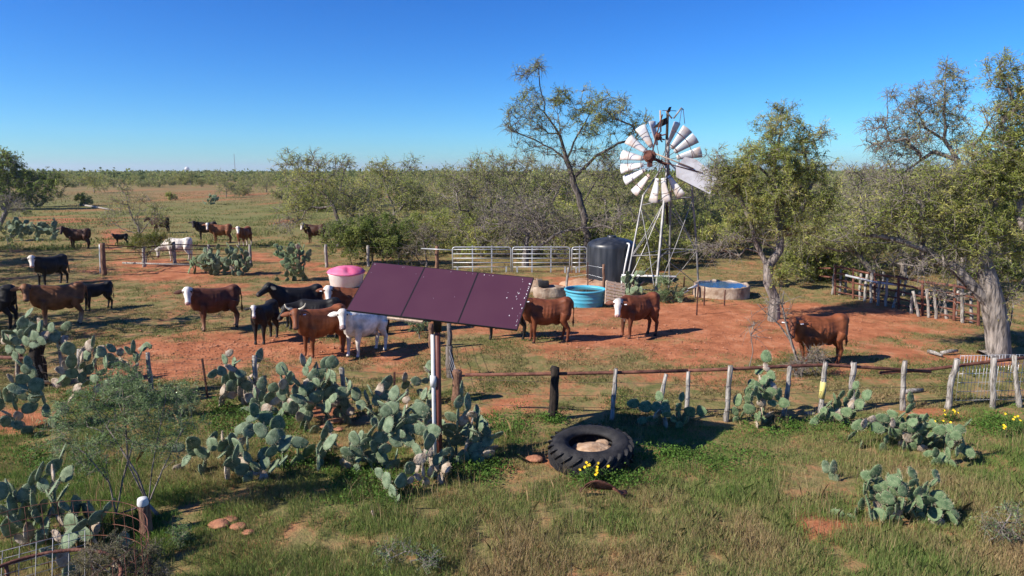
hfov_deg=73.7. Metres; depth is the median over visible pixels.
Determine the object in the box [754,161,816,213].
scrub tree
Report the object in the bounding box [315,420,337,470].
prickly pear
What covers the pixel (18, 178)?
mesquite tree
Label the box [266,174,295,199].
scrub tree
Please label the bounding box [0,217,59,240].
prickly pear
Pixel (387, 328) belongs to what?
cow
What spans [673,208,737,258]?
brush shrub
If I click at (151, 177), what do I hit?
scrub tree
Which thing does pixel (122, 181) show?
scrub tree
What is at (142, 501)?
post cap
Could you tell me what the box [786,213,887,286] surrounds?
brush shrub
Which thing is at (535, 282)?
concrete block
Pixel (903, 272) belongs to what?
mesquite tree
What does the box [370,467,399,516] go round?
prickly pear
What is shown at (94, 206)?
fallen log
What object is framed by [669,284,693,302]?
prickly pear
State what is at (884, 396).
grass
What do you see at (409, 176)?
scrub tree
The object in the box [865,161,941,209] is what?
scrub tree
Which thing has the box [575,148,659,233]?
mesquite tree
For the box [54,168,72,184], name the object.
scrub tree
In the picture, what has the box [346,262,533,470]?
solar array
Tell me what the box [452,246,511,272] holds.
gate panel
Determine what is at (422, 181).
scrub tree
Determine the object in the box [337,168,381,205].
scrub tree
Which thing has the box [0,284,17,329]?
cow
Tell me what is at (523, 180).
scrub tree
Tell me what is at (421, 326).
shrub tree
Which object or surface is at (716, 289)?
concrete tank
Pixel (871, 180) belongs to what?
scrub tree
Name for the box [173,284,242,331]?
cow
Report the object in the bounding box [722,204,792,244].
brush shrub
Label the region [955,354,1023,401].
wire panel
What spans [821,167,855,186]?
scrub tree
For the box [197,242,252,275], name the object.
prickly pear
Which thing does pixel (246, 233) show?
cow
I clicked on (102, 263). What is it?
pasture fence
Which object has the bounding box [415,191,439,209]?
scrub tree
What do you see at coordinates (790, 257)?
brush shrub
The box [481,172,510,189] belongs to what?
scrub tree
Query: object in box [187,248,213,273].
prickly pear
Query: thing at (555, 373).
pasture fence
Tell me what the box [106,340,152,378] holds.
prickly pear
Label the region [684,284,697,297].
filler pipe
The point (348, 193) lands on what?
scrub tree
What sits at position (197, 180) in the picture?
scrub tree
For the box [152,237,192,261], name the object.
cow
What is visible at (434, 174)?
scrub tree
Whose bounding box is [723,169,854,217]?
mesquite tree
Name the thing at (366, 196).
scrub tree
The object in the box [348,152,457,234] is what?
mesquite tree
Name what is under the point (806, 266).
brush shrub
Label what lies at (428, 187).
scrub tree
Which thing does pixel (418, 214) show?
brush shrub
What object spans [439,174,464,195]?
scrub tree
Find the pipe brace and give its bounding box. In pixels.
[0,344,24,376]
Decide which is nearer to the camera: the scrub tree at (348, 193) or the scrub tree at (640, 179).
the scrub tree at (348, 193)
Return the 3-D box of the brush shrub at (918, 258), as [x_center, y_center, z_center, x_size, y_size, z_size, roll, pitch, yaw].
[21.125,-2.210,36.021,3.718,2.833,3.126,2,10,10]
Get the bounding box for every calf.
[84,281,113,311]
[112,233,128,244]
[244,299,279,344]
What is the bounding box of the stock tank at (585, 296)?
[564,285,604,307]
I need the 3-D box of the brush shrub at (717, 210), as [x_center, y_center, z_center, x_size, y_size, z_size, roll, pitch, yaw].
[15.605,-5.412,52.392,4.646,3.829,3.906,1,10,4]
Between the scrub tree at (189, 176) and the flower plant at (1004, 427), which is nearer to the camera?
the flower plant at (1004, 427)
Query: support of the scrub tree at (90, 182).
on the ground at (878, 320)
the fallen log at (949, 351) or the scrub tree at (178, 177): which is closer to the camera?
the fallen log at (949, 351)
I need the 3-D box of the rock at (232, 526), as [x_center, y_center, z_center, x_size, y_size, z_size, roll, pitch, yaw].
[-3.907,3.400,9.749,0.234,0.081,0.186,0,10,0]
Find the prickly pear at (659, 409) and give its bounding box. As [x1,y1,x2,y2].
[626,391,706,428]
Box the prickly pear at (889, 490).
[830,464,961,524]
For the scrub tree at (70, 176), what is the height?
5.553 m
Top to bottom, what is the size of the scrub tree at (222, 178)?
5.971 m
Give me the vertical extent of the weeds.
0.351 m
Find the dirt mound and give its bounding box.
[559,278,622,287]
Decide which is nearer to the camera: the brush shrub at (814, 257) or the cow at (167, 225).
the brush shrub at (814, 257)
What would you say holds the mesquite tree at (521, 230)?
on the ground at (878, 320)
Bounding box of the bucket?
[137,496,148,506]
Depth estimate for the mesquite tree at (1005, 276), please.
31.93 m
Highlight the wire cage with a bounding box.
[0,500,152,575]
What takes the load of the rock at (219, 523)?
on the ground at (878, 320)
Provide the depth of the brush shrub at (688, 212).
46.14 m
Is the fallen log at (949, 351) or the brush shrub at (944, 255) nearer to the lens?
the fallen log at (949, 351)
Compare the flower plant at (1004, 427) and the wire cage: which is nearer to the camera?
the wire cage
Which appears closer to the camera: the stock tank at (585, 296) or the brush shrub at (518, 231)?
the stock tank at (585, 296)
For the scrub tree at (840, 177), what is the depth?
90.59 m
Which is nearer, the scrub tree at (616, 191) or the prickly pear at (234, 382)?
the prickly pear at (234, 382)
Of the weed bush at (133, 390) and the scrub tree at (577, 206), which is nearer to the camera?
the weed bush at (133, 390)
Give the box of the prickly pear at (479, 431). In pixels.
[427,381,503,465]
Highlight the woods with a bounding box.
[2,166,975,185]
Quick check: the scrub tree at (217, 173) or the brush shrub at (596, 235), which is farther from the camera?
the scrub tree at (217, 173)
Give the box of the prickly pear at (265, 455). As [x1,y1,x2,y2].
[222,421,308,482]
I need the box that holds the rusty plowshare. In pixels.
[579,480,626,497]
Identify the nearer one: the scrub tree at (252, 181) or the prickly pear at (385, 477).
the prickly pear at (385, 477)
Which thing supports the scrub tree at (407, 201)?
on the ground at (878, 320)
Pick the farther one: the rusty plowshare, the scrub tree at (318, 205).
the scrub tree at (318, 205)
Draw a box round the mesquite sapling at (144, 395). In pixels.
[29,352,211,517]
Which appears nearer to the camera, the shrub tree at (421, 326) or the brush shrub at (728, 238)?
the shrub tree at (421, 326)
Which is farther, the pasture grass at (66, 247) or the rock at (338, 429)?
the pasture grass at (66, 247)
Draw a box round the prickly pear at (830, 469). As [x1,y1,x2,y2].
[821,459,839,480]
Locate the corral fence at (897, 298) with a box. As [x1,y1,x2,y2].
[815,264,979,325]
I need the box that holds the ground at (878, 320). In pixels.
[0,180,1023,575]
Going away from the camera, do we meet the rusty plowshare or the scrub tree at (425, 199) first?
the rusty plowshare
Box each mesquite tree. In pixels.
[0,145,50,208]
[0,191,33,226]
[10,166,74,206]
[97,181,176,247]
[266,146,400,246]
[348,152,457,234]
[413,161,488,238]
[435,147,584,256]
[469,182,650,266]
[498,55,657,263]
[514,216,597,259]
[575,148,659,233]
[632,215,714,262]
[641,171,743,253]
[684,98,846,321]
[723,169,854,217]
[775,195,949,298]
[805,173,879,268]
[812,46,1023,358]
[837,161,962,275]
[842,52,979,293]
[936,245,1023,282]
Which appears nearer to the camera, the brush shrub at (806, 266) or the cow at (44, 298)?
the cow at (44, 298)
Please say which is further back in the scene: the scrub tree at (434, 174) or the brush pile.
the scrub tree at (434, 174)
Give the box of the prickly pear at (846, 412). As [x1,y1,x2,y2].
[809,380,872,426]
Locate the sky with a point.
(152, 85)
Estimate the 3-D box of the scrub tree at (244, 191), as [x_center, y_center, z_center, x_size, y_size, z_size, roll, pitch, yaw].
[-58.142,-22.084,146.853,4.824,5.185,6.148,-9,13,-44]
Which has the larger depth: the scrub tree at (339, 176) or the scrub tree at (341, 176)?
the scrub tree at (341, 176)
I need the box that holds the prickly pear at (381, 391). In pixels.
[335,375,392,423]
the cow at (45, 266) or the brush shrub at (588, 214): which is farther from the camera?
the brush shrub at (588, 214)
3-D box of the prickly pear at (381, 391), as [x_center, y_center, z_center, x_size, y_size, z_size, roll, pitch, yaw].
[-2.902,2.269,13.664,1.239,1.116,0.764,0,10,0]
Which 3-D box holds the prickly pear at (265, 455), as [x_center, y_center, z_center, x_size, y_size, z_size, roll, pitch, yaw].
[-4.074,2.716,11.289,1.397,1.021,0.803,-5,11,-27]
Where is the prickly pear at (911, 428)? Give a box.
[848,391,954,451]
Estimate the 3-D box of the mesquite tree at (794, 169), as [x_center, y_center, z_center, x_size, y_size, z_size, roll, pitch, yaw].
[8.335,-2.490,22.722,5.470,7.592,2.603,0,10,0]
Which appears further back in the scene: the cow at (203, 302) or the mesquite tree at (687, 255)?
the mesquite tree at (687, 255)
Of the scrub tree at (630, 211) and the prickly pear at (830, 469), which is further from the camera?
the scrub tree at (630, 211)
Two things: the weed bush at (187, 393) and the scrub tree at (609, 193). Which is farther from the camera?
the scrub tree at (609, 193)
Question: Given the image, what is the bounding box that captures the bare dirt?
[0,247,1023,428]
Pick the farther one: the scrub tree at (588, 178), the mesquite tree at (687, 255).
the scrub tree at (588, 178)
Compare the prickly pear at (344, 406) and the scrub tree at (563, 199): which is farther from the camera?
the scrub tree at (563, 199)
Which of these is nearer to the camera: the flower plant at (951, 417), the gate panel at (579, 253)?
the flower plant at (951, 417)
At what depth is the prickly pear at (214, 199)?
105.13 m
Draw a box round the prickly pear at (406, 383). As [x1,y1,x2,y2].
[401,372,412,407]
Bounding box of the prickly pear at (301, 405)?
[275,353,340,433]
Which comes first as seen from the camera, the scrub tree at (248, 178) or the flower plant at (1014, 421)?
the flower plant at (1014, 421)
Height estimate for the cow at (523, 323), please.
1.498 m
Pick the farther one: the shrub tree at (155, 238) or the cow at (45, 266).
the shrub tree at (155, 238)
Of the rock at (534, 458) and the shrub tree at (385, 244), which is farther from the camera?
the shrub tree at (385, 244)
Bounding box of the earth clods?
[23,275,969,389]
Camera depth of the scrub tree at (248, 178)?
240.43 m
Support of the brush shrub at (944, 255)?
on the ground at (878, 320)
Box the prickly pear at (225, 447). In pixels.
[171,414,258,479]
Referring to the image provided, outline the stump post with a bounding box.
[138,504,153,536]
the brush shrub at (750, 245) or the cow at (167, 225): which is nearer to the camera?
the brush shrub at (750, 245)
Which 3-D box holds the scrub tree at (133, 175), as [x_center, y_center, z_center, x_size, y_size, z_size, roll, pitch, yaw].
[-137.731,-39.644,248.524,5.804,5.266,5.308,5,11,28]
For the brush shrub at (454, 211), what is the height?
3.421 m
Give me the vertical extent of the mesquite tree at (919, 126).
9.679 m
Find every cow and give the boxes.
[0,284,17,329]
[10,281,88,325]
[21,254,69,284]
[56,226,91,248]
[144,216,169,232]
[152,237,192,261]
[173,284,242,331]
[188,221,216,238]
[202,223,232,242]
[232,226,252,245]
[256,282,323,328]
[277,297,340,337]
[281,303,346,357]
[298,223,325,242]
[316,285,357,307]
[327,308,387,358]
[386,316,423,333]
[489,315,529,339]
[523,296,573,343]
[605,291,659,338]
[777,313,848,363]
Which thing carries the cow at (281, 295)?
on the ground at (878, 320)
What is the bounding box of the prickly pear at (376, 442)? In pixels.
[339,385,441,473]
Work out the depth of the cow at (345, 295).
21.80 m
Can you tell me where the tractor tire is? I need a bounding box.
[548,424,633,477]
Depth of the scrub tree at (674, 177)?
63.60 m
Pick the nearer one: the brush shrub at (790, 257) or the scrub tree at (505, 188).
the brush shrub at (790, 257)
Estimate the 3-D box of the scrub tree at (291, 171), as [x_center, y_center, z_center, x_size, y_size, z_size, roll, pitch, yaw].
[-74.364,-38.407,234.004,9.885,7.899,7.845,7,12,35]
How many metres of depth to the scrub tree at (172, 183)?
250.31 m
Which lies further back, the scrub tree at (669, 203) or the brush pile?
the scrub tree at (669, 203)
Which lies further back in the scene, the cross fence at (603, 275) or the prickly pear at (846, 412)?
the cross fence at (603, 275)
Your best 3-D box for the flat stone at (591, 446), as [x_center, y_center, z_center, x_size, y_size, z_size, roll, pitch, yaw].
[1.460,2.842,11.881,0.672,0.273,0.596,0,10,0]
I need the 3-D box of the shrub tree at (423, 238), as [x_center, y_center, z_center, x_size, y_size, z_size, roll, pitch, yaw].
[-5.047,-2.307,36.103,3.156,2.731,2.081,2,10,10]
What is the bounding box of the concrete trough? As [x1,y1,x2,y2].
[533,280,565,298]
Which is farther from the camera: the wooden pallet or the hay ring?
the wooden pallet
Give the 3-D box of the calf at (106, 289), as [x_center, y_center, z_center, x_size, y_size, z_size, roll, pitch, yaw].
[-15.366,0.286,24.955,0.490,1.102,1.505,9,13,41]
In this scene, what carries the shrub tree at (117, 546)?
on the ground at (878, 320)
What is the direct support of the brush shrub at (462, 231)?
on the ground at (878, 320)
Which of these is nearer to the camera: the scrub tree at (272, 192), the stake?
the stake
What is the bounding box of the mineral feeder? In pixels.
[327,265,364,287]
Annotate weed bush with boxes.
[91,364,142,412]
[120,364,154,411]
[136,378,203,415]
[164,516,196,551]
[372,536,444,573]
[970,498,1023,550]
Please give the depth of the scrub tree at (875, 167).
81.62 m
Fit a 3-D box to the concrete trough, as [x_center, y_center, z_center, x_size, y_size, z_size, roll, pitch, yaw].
[1.512,0.108,27.608,1.348,0.799,0.818,0,10,0]
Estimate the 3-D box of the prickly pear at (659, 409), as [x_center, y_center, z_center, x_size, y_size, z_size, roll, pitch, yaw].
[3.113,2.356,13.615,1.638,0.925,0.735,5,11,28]
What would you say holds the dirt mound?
on the ground at (878, 320)
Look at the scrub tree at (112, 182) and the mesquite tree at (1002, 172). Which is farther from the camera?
the scrub tree at (112, 182)
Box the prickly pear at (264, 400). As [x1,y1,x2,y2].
[239,377,287,415]
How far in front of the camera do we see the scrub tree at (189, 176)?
261.02 m
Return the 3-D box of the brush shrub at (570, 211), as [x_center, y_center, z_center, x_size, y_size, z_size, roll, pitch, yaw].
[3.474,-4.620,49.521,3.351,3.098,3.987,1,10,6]
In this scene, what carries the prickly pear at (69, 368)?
on the ground at (878, 320)
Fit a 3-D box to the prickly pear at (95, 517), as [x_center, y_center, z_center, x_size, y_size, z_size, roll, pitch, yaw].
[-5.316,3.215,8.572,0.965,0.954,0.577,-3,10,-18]
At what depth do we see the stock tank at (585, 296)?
25.47 m
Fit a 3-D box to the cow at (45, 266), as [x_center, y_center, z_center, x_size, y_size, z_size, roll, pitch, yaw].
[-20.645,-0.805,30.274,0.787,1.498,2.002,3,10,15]
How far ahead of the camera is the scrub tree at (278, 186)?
210.70 m
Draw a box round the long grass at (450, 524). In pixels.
[0,398,1023,575]
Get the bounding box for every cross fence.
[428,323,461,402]
[565,262,604,299]
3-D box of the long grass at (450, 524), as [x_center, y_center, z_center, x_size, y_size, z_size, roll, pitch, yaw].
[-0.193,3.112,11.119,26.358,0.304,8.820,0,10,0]
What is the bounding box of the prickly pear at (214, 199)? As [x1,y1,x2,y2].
[202,193,218,204]
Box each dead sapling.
[739,312,772,365]
[747,288,800,374]
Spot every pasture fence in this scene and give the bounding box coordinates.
[99,241,451,275]
[465,354,1023,421]
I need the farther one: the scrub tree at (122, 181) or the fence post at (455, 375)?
the scrub tree at (122, 181)
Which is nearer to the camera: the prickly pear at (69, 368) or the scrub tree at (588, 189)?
the prickly pear at (69, 368)
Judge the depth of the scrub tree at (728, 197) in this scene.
57.72 m
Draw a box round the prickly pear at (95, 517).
[39,498,129,575]
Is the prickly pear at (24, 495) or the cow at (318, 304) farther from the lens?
the cow at (318, 304)
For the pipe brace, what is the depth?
16.62 m
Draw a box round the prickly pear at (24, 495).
[0,443,100,560]
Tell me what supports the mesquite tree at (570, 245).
on the ground at (878, 320)
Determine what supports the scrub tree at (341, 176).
on the ground at (878, 320)
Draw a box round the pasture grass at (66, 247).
[0,191,744,250]
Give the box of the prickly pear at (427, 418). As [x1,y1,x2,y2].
[405,387,431,448]
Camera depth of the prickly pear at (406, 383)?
14.90 m
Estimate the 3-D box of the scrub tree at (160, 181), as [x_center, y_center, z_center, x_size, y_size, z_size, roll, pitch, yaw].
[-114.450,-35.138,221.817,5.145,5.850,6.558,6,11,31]
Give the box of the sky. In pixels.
[0,0,1023,171]
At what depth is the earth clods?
20.08 m
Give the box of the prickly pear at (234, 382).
[207,348,266,407]
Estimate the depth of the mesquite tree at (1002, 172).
18.04 m
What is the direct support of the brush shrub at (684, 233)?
on the ground at (878, 320)
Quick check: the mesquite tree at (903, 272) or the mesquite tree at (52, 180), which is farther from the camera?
the mesquite tree at (52, 180)
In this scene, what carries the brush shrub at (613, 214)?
on the ground at (878, 320)
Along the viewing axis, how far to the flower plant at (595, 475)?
11.01 m
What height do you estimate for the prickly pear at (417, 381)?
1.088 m
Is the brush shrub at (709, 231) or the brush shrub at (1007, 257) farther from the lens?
the brush shrub at (709, 231)
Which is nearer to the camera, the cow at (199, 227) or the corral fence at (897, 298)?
the corral fence at (897, 298)
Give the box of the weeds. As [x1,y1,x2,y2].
[0,375,1023,510]
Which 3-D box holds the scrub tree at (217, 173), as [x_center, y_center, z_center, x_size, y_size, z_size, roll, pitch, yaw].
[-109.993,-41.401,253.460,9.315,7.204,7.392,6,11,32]
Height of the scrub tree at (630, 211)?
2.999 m
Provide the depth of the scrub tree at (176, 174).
265.38 m
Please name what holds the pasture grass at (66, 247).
on the ground at (878, 320)
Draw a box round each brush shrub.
[404,207,465,256]
[405,207,463,242]
[440,199,482,230]
[441,201,503,252]
[444,212,508,256]
[464,197,504,232]
[472,204,570,256]
[503,220,528,242]
[515,195,572,237]
[530,218,589,257]
[540,204,577,241]
[565,210,629,254]
[572,206,615,234]
[585,210,666,259]
[591,201,655,237]
[593,222,647,247]
[595,204,638,222]
[621,228,674,274]
[639,237,695,270]
[664,205,716,240]
[665,218,706,240]
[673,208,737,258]
[692,194,741,238]
[715,213,775,253]
[715,225,757,247]
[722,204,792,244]
[768,215,865,284]
[768,221,874,280]
[771,219,856,272]
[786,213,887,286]
[794,193,845,216]
[795,248,864,281]
[881,222,936,268]
[920,230,991,273]
[972,204,1023,272]
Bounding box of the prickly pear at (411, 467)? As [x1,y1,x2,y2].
[394,428,452,487]
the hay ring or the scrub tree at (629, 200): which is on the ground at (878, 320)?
the scrub tree at (629, 200)
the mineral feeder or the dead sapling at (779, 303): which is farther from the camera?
the mineral feeder
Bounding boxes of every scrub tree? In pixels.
[0,203,18,251]
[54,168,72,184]
[56,171,77,184]
[62,176,78,187]
[71,177,85,185]
[73,192,93,205]
[77,169,111,192]
[102,172,112,184]
[104,177,119,187]
[114,177,127,185]
[125,172,142,184]
[131,174,148,186]
[141,170,160,186]
[150,171,170,186]
[164,176,179,185]
[165,192,177,199]
[168,171,186,184]
[172,172,188,184]
[184,168,201,184]
[192,177,207,186]
[202,167,226,183]
[207,168,243,196]
[234,173,254,195]
[235,173,251,184]
[244,172,259,186]
[250,170,276,191]
[255,170,275,186]
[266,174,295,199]
[275,173,289,187]
[279,176,296,190]
[280,177,322,209]
[282,164,307,179]
[306,195,327,211]
[309,169,354,203]
[317,184,348,209]
[325,178,373,210]
[326,169,351,193]
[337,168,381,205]
[345,179,377,206]
[360,167,388,197]
[383,166,420,197]
[388,171,437,208]
[397,194,417,210]
[407,175,448,201]
[415,170,432,183]
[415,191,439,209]
[425,168,444,182]
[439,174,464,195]
[461,154,516,200]
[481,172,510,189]
[484,175,514,200]
[500,159,573,207]
[503,167,541,200]
[512,179,558,207]
[521,198,558,219]
[525,163,599,212]
[529,165,607,211]
[556,165,600,194]
[563,200,599,219]
[581,176,598,198]
[586,175,628,202]
[596,204,648,223]
[602,185,633,206]
[613,187,646,210]
[615,169,662,200]
[644,170,664,189]
[646,168,710,221]
[656,195,682,211]
[712,190,755,210]
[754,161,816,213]
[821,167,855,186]
[827,164,880,197]
[832,162,920,208]
[849,161,919,201]
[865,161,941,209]
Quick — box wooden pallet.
[605,280,624,305]
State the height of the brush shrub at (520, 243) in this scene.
3.805 m
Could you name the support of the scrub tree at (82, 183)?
on the ground at (878, 320)
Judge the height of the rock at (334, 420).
0.098 m
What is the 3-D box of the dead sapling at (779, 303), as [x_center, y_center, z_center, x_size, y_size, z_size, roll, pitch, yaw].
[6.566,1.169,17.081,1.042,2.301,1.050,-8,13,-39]
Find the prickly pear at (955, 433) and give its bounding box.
[923,418,975,467]
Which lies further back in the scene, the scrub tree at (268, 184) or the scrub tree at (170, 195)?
the scrub tree at (268, 184)
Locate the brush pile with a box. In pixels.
[778,342,834,378]
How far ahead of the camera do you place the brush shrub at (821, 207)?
51.90 m
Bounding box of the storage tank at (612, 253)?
[586,235,635,282]
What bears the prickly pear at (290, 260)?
on the ground at (878, 320)
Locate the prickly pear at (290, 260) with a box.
[273,241,311,281]
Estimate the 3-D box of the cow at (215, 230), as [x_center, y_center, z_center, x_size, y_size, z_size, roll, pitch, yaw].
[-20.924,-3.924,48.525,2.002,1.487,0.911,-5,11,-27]
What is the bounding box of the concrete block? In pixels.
[530,278,541,292]
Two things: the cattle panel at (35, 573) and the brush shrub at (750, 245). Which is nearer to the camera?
the cattle panel at (35, 573)
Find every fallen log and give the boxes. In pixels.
[80,204,108,209]
[906,388,923,392]
[927,349,942,356]
[940,349,958,353]
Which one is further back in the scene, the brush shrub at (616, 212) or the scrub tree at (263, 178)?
the scrub tree at (263, 178)
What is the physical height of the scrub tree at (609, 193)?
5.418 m
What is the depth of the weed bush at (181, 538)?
9.31 m
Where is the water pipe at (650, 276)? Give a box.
[621,274,675,289]
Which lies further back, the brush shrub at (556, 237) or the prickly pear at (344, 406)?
the brush shrub at (556, 237)
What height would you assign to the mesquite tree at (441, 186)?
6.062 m
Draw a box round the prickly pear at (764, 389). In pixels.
[731,350,790,427]
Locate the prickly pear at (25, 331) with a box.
[1,308,73,384]
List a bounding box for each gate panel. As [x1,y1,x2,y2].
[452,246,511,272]
[512,246,570,272]
[571,246,586,272]
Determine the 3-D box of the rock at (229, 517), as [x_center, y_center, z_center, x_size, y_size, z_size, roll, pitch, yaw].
[-4.114,3.369,9.938,0.253,0.076,0.189,0,10,0]
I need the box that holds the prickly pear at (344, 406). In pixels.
[315,370,354,424]
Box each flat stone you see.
[576,442,610,451]
[596,439,609,444]
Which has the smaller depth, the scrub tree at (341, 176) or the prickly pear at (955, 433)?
the prickly pear at (955, 433)
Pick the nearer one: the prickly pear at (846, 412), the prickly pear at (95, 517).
the prickly pear at (95, 517)
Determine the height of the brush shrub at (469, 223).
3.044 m
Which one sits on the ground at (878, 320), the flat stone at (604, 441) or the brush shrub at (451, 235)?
the brush shrub at (451, 235)
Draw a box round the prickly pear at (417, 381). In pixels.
[410,360,431,406]
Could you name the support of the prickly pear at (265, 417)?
on the ground at (878, 320)
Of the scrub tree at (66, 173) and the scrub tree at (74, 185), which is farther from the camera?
the scrub tree at (66, 173)
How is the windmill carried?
on the ground at (878, 320)
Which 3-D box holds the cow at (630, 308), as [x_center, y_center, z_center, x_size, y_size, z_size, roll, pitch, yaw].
[3.725,0.859,20.964,2.022,1.380,0.766,-6,12,-33]
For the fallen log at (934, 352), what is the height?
0.115 m
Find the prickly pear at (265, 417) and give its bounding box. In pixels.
[249,401,315,468]
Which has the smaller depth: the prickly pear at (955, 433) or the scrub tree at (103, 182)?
the prickly pear at (955, 433)
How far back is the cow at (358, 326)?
18.59 m
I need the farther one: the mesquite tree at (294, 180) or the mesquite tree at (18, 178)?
the mesquite tree at (18, 178)
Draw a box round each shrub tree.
[66,525,175,575]
[126,229,178,265]
[314,211,432,265]
[392,219,443,266]
[405,321,427,338]
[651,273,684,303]
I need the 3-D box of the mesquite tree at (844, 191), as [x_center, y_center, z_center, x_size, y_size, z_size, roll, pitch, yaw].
[17.573,-3.208,36.071,4.518,6.091,3.550,-4,10,-23]
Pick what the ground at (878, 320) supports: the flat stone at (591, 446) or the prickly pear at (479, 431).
the prickly pear at (479, 431)
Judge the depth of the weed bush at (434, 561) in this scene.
8.66 m
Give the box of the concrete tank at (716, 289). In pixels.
[692,279,750,299]
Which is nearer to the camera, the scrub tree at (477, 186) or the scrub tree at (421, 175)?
the scrub tree at (477, 186)
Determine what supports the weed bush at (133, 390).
on the ground at (878, 320)
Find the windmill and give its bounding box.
[620,107,716,290]
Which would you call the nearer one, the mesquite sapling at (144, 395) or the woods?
the mesquite sapling at (144, 395)
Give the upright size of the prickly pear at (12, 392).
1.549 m
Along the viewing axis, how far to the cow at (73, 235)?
45.00 m
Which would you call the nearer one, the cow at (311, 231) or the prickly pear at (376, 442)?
the prickly pear at (376, 442)
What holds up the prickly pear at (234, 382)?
on the ground at (878, 320)
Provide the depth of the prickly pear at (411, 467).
11.04 m
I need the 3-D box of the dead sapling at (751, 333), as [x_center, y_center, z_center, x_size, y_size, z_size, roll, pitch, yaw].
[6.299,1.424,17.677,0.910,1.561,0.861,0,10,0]
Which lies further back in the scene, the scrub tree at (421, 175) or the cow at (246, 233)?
the scrub tree at (421, 175)
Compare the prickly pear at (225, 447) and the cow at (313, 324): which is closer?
the prickly pear at (225, 447)
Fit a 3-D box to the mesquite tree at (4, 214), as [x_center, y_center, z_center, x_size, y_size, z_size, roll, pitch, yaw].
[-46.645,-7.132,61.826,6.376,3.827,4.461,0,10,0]
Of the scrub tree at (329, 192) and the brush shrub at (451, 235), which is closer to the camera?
the brush shrub at (451, 235)
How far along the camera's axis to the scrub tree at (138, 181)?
222.38 m
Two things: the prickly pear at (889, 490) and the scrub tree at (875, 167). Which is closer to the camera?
the prickly pear at (889, 490)
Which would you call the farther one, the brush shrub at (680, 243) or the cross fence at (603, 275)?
the brush shrub at (680, 243)
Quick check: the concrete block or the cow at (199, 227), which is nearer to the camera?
the concrete block
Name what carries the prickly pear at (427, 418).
on the ground at (878, 320)
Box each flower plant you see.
[578,461,610,482]
[934,417,951,424]
[941,409,960,420]
[998,424,1009,435]
[1004,413,1021,431]
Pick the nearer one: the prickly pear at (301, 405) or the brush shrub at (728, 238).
the prickly pear at (301, 405)
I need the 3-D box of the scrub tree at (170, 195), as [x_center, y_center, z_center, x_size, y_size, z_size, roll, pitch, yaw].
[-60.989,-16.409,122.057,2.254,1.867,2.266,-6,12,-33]
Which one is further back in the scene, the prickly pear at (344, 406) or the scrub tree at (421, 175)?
the scrub tree at (421, 175)
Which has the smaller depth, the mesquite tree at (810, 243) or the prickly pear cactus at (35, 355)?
the prickly pear cactus at (35, 355)
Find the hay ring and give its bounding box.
[0,548,122,575]
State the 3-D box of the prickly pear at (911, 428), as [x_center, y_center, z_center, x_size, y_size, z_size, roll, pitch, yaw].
[7.169,2.424,12.509,1.964,1.192,0.674,0,10,0]
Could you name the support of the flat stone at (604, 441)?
on the flat stone at (591, 446)
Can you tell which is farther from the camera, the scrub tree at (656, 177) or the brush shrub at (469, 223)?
the scrub tree at (656, 177)
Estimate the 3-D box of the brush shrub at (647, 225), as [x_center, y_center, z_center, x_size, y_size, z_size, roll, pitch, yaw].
[6.559,-2.571,36.950,4.160,3.322,4.949,-6,11,-31]
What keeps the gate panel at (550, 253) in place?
on the ground at (878, 320)
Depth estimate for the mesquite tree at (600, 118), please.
36.98 m
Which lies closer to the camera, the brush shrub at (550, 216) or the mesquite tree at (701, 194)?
the mesquite tree at (701, 194)
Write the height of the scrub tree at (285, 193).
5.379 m
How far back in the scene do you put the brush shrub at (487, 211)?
55.89 m
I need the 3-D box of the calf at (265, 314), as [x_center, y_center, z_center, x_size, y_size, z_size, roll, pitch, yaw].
[-7.393,1.008,20.263,0.602,1.284,1.723,1,10,8]
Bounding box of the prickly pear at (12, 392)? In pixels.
[0,355,60,433]
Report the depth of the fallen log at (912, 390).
15.64 m
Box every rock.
[208,518,228,528]
[224,515,237,522]
[229,522,246,529]
[241,529,253,534]
[326,417,340,423]
[333,427,342,430]
[526,455,542,462]
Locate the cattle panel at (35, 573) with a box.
[0,529,84,575]
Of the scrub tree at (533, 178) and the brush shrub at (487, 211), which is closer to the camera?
the brush shrub at (487, 211)
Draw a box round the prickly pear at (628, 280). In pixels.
[620,270,648,294]
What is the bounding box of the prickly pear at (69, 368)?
[44,335,135,414]
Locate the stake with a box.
[696,284,698,314]
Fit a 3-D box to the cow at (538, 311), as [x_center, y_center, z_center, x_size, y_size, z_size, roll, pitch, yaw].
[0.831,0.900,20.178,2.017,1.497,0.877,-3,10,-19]
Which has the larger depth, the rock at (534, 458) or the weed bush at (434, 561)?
the rock at (534, 458)
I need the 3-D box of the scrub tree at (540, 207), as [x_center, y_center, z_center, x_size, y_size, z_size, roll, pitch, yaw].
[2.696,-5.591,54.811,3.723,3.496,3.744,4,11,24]
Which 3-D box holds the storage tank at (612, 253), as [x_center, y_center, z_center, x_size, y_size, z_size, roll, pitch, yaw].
[4.539,-1.325,31.141,2.240,2.150,2.399,0,10,0]
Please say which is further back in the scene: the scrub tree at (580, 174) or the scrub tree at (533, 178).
the scrub tree at (580, 174)

